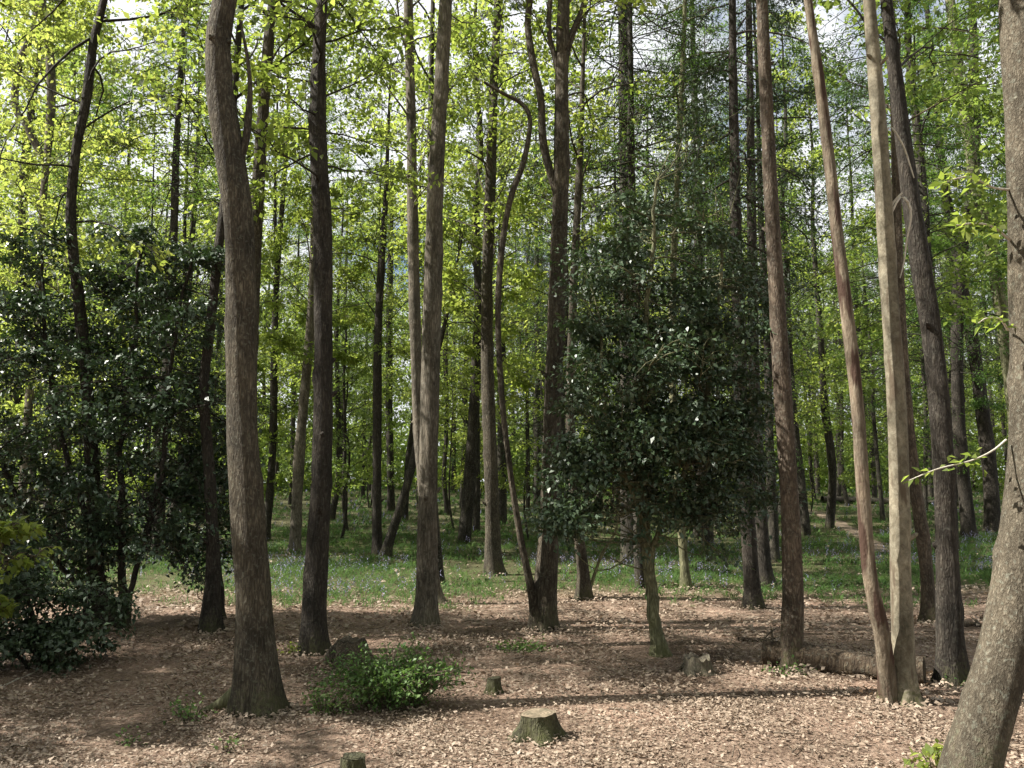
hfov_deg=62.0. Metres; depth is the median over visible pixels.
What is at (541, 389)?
larch tree
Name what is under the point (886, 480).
sapling
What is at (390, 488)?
broadleaf tree
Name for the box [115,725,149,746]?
seedling
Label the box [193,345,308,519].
sapling
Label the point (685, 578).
broadleaf tree
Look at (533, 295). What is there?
broadleaf tree
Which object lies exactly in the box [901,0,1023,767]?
broadleaf tree
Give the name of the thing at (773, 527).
larch tree
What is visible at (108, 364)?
larch tree
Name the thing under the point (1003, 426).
broadleaf tree
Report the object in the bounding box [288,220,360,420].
broadleaf tree
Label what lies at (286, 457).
sapling
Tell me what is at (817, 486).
larch tree
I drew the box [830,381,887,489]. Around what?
sapling
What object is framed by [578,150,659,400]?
larch tree
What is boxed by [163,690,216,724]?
seedling
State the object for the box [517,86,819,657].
holly tree
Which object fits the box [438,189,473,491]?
larch tree
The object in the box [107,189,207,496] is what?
broadleaf tree
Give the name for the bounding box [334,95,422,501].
larch tree
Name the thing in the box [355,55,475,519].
broadleaf tree
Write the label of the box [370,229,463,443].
broadleaf tree
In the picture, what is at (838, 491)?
broadleaf tree
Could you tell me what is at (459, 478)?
sapling
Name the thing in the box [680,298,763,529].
sapling
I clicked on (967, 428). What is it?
broadleaf tree
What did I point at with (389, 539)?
broadleaf tree
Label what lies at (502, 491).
larch tree
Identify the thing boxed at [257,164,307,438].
broadleaf tree
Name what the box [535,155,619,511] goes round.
broadleaf tree
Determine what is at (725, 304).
broadleaf tree
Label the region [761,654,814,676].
grass tuft
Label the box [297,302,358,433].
broadleaf tree
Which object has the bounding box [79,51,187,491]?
broadleaf tree
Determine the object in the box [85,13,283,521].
broadleaf tree
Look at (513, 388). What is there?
larch tree
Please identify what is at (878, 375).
broadleaf tree
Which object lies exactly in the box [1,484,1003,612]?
bluebell
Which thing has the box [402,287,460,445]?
broadleaf tree
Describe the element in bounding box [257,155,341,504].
larch tree
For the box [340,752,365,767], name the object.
tree stump
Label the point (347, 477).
sapling
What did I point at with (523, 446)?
sapling
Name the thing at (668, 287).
larch tree
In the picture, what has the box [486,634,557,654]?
grass tuft
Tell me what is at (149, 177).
broadleaf tree
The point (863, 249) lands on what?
larch tree
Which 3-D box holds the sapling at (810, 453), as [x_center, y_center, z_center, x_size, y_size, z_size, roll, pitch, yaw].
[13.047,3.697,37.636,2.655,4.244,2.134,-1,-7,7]
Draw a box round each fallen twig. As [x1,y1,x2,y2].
[0,665,41,685]
[448,666,485,673]
[609,707,638,711]
[638,682,649,687]
[731,695,791,702]
[964,616,981,626]
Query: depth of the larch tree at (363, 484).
52.98 m
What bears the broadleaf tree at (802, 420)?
on the ground
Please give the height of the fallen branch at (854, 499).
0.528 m
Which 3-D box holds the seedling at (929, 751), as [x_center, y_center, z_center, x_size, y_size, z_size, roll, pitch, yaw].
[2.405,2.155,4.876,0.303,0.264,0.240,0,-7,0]
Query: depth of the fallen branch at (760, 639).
8.83 m
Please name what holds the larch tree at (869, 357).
on the ground
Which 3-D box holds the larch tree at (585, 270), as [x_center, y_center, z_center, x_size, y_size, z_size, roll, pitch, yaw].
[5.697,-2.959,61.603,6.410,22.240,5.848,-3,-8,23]
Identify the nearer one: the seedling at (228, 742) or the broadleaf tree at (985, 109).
the seedling at (228, 742)
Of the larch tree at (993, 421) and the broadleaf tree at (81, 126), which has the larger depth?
the larch tree at (993, 421)
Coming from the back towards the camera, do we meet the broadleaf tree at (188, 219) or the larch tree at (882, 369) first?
the larch tree at (882, 369)
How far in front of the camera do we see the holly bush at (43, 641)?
7.58 m
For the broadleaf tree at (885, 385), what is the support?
on the ground
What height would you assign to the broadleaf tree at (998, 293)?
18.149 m
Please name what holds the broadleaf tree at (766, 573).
on the ground
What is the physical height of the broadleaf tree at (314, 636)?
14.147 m
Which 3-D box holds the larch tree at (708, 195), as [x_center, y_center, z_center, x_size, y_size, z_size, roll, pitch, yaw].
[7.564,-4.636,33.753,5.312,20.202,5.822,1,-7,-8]
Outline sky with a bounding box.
[0,0,1006,480]
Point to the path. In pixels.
(846, 526)
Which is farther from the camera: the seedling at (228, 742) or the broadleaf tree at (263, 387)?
the broadleaf tree at (263, 387)
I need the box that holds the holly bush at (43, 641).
[0,534,140,677]
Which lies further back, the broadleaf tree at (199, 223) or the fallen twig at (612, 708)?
the broadleaf tree at (199, 223)
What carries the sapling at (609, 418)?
on the ground
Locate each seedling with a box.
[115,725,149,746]
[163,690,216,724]
[211,731,242,752]
[277,641,299,654]
[902,738,942,767]
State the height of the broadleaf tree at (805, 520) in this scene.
17.313 m
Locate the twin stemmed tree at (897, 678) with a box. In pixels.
[804,0,926,706]
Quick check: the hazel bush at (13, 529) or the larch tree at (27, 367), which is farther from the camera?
the larch tree at (27, 367)
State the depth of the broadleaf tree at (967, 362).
59.08 m
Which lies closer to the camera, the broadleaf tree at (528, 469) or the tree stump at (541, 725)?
the tree stump at (541, 725)
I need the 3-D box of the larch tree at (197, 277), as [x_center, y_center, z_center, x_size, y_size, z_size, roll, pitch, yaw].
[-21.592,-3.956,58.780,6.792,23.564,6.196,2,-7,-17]
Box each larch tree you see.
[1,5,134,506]
[10,174,85,490]
[64,178,151,502]
[77,156,156,493]
[95,149,195,479]
[168,173,224,459]
[174,182,270,460]
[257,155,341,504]
[262,45,404,495]
[305,155,384,494]
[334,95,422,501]
[334,244,398,497]
[417,42,547,532]
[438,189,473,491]
[441,0,581,523]
[458,92,587,504]
[477,0,778,565]
[494,57,618,504]
[494,246,532,475]
[495,170,567,469]
[499,0,754,588]
[506,157,551,461]
[507,266,544,493]
[567,76,689,520]
[568,169,614,496]
[569,196,614,492]
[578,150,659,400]
[593,63,693,514]
[603,0,834,547]
[608,173,668,493]
[645,38,761,519]
[651,58,747,500]
[653,179,716,406]
[665,275,689,491]
[668,0,868,562]
[682,98,767,488]
[745,83,844,467]
[780,0,1006,479]
[792,217,847,493]
[795,60,913,495]
[821,42,998,489]
[832,214,914,497]
[832,229,885,486]
[849,213,922,490]
[853,29,1005,467]
[904,108,1007,477]
[949,180,1006,482]
[963,58,1007,463]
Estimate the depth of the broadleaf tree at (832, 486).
28.98 m
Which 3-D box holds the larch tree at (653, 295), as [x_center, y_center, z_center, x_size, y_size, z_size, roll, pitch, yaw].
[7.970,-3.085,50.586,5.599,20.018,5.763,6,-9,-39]
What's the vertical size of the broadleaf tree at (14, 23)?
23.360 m
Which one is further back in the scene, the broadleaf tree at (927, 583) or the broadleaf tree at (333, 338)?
the broadleaf tree at (333, 338)
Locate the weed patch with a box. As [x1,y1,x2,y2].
[301,684,356,715]
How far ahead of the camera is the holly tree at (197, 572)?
10.29 m
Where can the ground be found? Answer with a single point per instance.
(330, 737)
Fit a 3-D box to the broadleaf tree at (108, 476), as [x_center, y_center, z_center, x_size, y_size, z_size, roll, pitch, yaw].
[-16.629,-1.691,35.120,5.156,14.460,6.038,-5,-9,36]
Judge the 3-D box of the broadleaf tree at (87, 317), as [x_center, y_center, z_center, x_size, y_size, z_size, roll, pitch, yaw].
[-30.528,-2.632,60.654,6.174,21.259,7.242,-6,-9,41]
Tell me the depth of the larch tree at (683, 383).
53.78 m
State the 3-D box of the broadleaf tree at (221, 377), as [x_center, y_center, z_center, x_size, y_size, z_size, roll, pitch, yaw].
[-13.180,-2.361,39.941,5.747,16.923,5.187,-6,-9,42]
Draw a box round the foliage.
[0,258,1007,493]
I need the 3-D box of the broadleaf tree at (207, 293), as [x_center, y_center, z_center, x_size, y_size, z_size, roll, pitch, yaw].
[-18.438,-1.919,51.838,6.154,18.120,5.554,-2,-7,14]
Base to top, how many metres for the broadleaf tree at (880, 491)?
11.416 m
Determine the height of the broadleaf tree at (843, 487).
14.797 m
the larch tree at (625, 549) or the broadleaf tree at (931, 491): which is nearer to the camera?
the larch tree at (625, 549)
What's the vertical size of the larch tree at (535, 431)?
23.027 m
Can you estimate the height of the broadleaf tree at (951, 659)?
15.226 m
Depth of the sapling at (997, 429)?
38.41 m
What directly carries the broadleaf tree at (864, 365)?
on the ground
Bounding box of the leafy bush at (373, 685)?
[306,628,483,711]
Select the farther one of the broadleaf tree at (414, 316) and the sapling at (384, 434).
the sapling at (384, 434)
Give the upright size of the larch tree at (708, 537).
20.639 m
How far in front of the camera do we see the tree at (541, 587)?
9.98 m
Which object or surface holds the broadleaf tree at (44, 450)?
on the ground
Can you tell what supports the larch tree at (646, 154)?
on the ground
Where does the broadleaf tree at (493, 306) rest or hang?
on the ground
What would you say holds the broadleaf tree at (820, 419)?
on the ground
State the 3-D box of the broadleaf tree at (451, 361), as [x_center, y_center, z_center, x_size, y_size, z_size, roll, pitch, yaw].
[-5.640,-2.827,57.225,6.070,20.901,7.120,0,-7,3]
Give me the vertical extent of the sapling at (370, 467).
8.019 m
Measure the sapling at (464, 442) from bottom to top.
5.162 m
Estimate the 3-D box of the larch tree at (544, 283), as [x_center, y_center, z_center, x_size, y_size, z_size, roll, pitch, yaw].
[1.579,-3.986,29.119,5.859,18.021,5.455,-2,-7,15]
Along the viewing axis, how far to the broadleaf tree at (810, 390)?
71.82 m
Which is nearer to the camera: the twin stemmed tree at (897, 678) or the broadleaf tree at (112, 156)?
the twin stemmed tree at (897, 678)
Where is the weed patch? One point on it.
(322, 697)
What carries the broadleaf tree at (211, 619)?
on the ground
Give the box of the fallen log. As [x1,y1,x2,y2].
[761,640,925,684]
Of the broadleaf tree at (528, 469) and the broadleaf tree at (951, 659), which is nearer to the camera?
the broadleaf tree at (951, 659)
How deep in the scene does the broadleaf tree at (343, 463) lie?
26.33 m
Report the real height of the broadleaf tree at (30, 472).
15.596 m
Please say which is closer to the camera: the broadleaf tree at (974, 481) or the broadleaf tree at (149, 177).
the broadleaf tree at (149, 177)
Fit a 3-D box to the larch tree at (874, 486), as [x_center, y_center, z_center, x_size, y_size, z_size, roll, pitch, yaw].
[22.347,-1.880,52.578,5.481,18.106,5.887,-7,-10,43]
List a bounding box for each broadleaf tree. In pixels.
[0,0,110,389]
[0,0,127,520]
[0,0,163,523]
[0,0,172,516]
[0,0,302,626]
[0,4,64,406]
[0,45,162,532]
[0,140,113,503]
[22,152,90,499]
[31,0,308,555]
[69,210,109,483]
[74,183,166,504]
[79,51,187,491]
[85,0,272,526]
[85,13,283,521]
[103,0,395,634]
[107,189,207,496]
[129,0,445,656]
[138,105,263,511]
[143,146,224,414]
[160,0,435,361]
[173,205,225,435]
[179,0,404,540]
[186,165,286,508]
[196,239,285,452]
[199,0,292,719]
[223,0,416,552]
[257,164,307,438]
[258,201,309,492]
[258,243,302,448]
[263,30,483,554]
[267,232,398,530]
[269,152,392,519]
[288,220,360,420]
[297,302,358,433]
[326,0,502,605]
[333,0,511,584]
[340,184,409,490]
[345,294,401,487]
[347,159,423,511]
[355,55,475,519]
[358,0,615,576]
[363,0,552,543]
[369,194,517,558]
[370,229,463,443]
[393,193,464,432]
[402,211,493,514]
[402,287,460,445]
[408,0,510,627]
[439,216,509,507]
[441,292,481,442]
[451,0,671,502]
[454,142,534,501]
[472,143,551,514]
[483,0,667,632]
[484,0,686,599]
[520,252,579,436]
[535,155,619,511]
[547,0,788,589]
[616,0,852,609]
[639,98,759,537]
[651,0,869,586]
[710,5,878,534]
[714,119,830,508]
[729,161,823,515]
[744,37,882,527]
[760,250,848,485]
[762,239,829,431]
[792,270,843,499]
[793,0,1006,550]
[794,0,1001,622]
[797,245,885,505]
[797,300,844,467]
[800,0,1001,686]
[800,258,873,496]
[809,223,927,521]
[814,247,881,449]
[832,268,919,483]
[838,0,1007,532]
[851,0,1008,430]
[854,1,1008,538]
[861,257,929,443]
[865,151,1000,443]
[873,166,951,509]
[876,0,1007,330]
[878,200,969,497]
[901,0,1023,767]
[905,232,996,500]
[936,251,994,426]
[939,289,988,489]
[944,134,1007,473]
[960,98,1007,413]
[981,241,1007,438]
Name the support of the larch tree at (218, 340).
on the ground
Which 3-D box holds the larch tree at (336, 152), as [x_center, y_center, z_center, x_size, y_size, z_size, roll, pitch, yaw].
[-8.384,-4.771,37.450,6.107,21.215,5.934,-7,-10,44]
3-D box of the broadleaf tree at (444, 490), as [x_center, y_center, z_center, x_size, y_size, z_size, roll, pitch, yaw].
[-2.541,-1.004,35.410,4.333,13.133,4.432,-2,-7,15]
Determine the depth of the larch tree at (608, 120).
32.59 m
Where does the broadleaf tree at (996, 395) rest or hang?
on the ground
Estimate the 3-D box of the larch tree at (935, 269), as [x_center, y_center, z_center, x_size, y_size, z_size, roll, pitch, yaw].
[15.800,-4.367,32.385,5.540,19.245,5.383,0,-7,1]
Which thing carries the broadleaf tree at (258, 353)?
on the ground
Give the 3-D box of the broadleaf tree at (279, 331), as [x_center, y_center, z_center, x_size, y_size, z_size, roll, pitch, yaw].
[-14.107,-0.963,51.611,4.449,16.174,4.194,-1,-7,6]
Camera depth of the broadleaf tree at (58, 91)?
24.08 m
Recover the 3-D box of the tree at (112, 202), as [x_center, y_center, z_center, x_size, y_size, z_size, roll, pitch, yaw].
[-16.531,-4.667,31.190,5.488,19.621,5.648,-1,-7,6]
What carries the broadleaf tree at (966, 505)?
on the ground
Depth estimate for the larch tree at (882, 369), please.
66.50 m
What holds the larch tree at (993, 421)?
on the ground
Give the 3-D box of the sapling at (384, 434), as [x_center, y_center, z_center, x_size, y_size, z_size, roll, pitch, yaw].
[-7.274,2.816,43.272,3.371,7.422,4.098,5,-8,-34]
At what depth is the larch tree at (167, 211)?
43.35 m
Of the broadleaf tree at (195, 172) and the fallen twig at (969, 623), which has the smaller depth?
the fallen twig at (969, 623)
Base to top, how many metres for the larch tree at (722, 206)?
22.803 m
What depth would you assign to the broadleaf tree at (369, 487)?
61.82 m
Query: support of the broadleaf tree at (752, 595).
on the ground
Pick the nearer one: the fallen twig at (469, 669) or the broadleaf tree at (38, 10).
the fallen twig at (469, 669)
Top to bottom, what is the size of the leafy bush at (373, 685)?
0.614 m
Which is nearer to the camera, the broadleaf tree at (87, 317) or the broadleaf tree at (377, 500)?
the broadleaf tree at (377, 500)
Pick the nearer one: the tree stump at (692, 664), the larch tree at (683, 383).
the tree stump at (692, 664)
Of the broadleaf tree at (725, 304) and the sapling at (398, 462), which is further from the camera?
the sapling at (398, 462)
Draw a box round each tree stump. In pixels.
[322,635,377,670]
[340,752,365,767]
[483,676,503,695]
[507,708,568,746]
[678,652,715,677]
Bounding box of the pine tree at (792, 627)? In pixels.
[756,0,803,669]
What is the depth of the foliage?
67.26 m
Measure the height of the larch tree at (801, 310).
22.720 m
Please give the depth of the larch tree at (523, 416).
61.58 m
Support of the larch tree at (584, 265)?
on the ground
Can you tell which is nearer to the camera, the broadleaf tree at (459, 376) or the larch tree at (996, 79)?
the larch tree at (996, 79)
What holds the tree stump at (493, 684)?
on the ground
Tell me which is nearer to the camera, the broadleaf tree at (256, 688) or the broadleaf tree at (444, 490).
the broadleaf tree at (256, 688)
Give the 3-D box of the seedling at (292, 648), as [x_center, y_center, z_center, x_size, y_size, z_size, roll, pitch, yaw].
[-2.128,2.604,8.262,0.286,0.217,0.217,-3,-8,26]
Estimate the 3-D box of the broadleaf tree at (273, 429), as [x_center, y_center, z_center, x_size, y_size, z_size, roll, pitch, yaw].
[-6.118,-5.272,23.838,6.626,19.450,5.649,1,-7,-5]
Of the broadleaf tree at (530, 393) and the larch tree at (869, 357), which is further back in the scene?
the larch tree at (869, 357)
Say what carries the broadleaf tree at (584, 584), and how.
on the ground
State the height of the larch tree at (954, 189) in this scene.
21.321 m
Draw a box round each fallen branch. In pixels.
[738,624,778,641]
[820,496,958,505]
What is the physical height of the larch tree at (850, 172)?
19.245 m
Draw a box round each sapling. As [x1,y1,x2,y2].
[0,364,83,519]
[97,266,199,548]
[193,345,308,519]
[258,331,354,488]
[279,296,406,538]
[341,369,407,507]
[347,358,404,507]
[386,386,461,505]
[413,321,497,529]
[441,410,496,498]
[466,290,565,539]
[535,409,585,475]
[576,348,650,516]
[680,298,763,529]
[776,423,839,511]
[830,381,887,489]
[865,380,932,491]
[970,409,1007,499]
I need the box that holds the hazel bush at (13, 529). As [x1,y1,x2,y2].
[0,515,61,618]
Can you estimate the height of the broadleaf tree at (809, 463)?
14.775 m
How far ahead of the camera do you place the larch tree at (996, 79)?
28.97 m
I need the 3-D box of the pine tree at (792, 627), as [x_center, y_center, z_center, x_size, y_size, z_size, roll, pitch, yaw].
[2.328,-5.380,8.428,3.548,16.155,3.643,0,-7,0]
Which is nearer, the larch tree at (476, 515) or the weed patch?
the weed patch
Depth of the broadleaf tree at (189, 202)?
23.63 m
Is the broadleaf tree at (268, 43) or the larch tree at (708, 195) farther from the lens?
the larch tree at (708, 195)
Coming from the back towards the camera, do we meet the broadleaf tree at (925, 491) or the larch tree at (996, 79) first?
the broadleaf tree at (925, 491)
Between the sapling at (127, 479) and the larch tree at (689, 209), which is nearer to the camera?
the sapling at (127, 479)
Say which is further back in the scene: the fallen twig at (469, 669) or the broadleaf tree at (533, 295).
the broadleaf tree at (533, 295)
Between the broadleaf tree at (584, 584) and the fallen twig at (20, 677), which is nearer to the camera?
the fallen twig at (20, 677)
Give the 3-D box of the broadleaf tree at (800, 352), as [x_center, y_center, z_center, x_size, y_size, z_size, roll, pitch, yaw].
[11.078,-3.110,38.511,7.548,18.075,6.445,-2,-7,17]
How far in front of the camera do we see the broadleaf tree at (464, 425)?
40.49 m
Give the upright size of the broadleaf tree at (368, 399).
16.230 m
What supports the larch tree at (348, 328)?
on the ground
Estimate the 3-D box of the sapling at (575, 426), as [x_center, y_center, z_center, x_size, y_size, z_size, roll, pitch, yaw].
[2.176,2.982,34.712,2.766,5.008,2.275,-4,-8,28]
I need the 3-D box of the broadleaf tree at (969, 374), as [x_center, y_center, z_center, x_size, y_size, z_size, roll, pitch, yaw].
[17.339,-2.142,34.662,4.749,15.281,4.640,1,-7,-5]
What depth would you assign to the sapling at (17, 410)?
21.25 m
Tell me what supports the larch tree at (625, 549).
on the ground
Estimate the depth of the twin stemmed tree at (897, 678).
6.55 m
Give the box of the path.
[808,509,889,551]
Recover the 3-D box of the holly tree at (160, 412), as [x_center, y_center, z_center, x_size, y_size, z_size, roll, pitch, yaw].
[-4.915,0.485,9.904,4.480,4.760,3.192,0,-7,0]
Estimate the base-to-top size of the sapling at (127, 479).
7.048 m
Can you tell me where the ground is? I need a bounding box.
[0,483,1023,767]
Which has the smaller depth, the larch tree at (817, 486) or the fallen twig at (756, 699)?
the fallen twig at (756, 699)
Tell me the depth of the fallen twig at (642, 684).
6.78 m
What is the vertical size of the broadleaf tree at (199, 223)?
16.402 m
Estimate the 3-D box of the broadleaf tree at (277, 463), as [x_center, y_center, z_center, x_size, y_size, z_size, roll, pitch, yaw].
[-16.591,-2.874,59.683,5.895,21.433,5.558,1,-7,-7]
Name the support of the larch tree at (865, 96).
on the ground
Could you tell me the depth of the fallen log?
7.21 m
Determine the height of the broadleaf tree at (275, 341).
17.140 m
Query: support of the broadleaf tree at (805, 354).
on the ground
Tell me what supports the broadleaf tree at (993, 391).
on the ground
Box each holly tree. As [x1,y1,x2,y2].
[0,220,277,628]
[149,369,233,618]
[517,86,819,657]
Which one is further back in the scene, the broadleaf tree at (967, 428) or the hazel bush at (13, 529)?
the broadleaf tree at (967, 428)
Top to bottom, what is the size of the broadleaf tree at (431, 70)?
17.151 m
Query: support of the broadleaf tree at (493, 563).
on the ground
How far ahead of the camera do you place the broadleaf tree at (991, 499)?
25.77 m
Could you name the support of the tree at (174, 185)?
on the ground
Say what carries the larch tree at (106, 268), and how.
on the ground
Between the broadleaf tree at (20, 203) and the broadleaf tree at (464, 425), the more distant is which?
the broadleaf tree at (464, 425)
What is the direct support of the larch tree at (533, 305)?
on the ground
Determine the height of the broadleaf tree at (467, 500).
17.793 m
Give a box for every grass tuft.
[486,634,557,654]
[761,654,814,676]
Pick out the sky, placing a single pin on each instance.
(129, 7)
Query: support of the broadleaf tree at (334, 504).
on the ground
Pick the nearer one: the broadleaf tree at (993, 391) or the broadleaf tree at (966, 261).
the broadleaf tree at (966, 261)
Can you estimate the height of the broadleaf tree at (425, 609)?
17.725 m
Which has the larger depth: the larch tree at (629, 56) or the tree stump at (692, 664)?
the larch tree at (629, 56)

